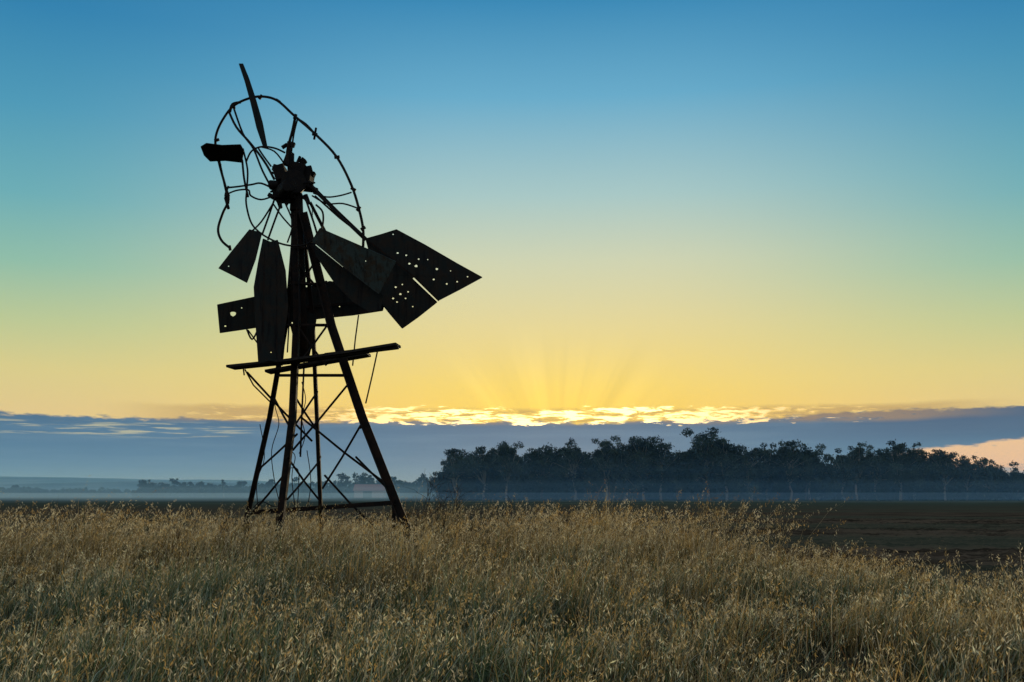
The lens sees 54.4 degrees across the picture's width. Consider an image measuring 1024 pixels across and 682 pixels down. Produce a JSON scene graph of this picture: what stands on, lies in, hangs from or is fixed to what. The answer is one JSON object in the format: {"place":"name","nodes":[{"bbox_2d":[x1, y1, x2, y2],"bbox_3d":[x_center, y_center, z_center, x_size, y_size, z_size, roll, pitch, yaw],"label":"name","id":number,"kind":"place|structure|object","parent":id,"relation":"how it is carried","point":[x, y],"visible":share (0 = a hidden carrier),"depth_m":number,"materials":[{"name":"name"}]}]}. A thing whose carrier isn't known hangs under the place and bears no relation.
{"place":"outdoors","nodes":[
{"label":"outdoors","id":0,"kind":"place"},
{"bbox_2d":[0,476,415,492],"bbox_3d":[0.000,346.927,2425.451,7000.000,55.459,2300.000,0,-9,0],"label":"distant hills","id":1,"kind":"structure","parent":0,"point":[59,483],"depth_m":2145.28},
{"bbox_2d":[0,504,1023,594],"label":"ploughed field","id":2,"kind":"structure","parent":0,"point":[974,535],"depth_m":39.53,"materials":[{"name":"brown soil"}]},
{"bbox_2d":[0,495,1023,681],"bbox_3d":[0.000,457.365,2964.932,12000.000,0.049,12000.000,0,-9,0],"label":"ground","id":3,"kind":"structure","parent":0,"point":[144,500],"depth_m":134.63,"materials":[{"name":"soil"}]},
{"bbox_2d":[0,472,445,497],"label":"tree line","id":4,"kind":"object","parent":3,"relation":"on","point":[183,489],"visible":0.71,"depth_m":389.83,"materials":[{"name":"green plant"}]},
{"bbox_2d":[189,511,274,547],"bbox_3d":[-5.646,3.888,20.137,2.023,0.951,1.281,0,-9,0],"label":"dry shrub","id":5,"kind":"object","parent":3,"relation":"on","point":[224,528],"visible":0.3,"depth_m":20.28,"materials":[{"name":"brown plant"}]},
{"bbox_2d":[201,63,481,556],"bbox_3d":[-3.409,-0.473,19.374,5.575,10.095,2.517,0,-9,0],"label":"windmill","id":6,"kind":"object","parent":3,"relation":"on","point":[371,277],"visible":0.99,"depth_m":19.25,"materials":[{"name":"metal"}]},
{"bbox_2d":[353,484,385,497],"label":"farm shed","id":7,"kind":"structure","parent":3,"relation":"on","point":[369,490],"depth_m":337.64,"materials":[{"name":"grey metal"}]},
{"bbox_2d":[326,500,416,552],"bbox_3d":[-2.860,3.819,20.200,1.852,1.200,1.480,-5,-10,28],"label":"dry shrub","id":8,"kind":"object","parent":3,"relation":"on","point":[366,524],"visible":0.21,"depth_m":20.41,"materials":[{"name":"brown plant"}]},
{"bbox_2d":[384,511,431,546],"bbox_3d":[-2.095,3.814,19.845,0.954,1.010,2.028,2,-9,-11],"label":"dry shrub","id":9,"kind":"object","parent":3,"relation":"on","point":[408,514],"visible":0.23,"depth_m":19.31,"materials":[{"name":"brown plant"}]},
{"bbox_2d":[406,473,474,542],"bbox_3d":[-1.488,3.496,20.313,1.599,1.795,1.683,0,-9,0],"label":"dry shrub","id":10,"kind":"object","parent":3,"relation":"on","point":[441,506],"visible":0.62,"depth_m":20.60,"materials":[{"name":"brown plant"}]},
{"bbox_2d":[448,501,533,543],"bbox_3d":[-0.442,3.954,21.265,1.990,1.165,1.488,0,-9,0],"label":"dry shrub","id":11,"kind":"object","parent":3,"relation":"on","point":[481,523],"visible":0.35,"depth_m":20.98,"materials":[{"name":"brown plant"}]},
{"bbox_2d":[469,497,538,542],"bbox_3d":[-0.173,3.938,21.430,1.499,1.245,1.349,5,-10,-30],"label":"dry shrub","id":12,"kind":"object","parent":3,"relation":"on","point":[512,518],"visible":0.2,"depth_m":21.62,"materials":[{"name":"brown plant"}]},
{"bbox_2d":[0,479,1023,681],"bbox_3d":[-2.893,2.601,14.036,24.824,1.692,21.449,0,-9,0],"label":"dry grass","id":13,"kind":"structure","parent":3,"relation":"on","point":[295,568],"depth_m":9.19,"materials":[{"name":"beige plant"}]},
{"bbox_2d":[428,427,1023,500],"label":"distant tree row","id":14,"kind":"object","parent":3,"relation":"on","point":[646,469],"visible":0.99,"depth_m":195.56,"materials":[{"name":"green plant"}]},
{"bbox_2d":[0,0,1023,482],"label":"sky","id":15,"kind":"structure","parent":0,"point":[757,222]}
]}

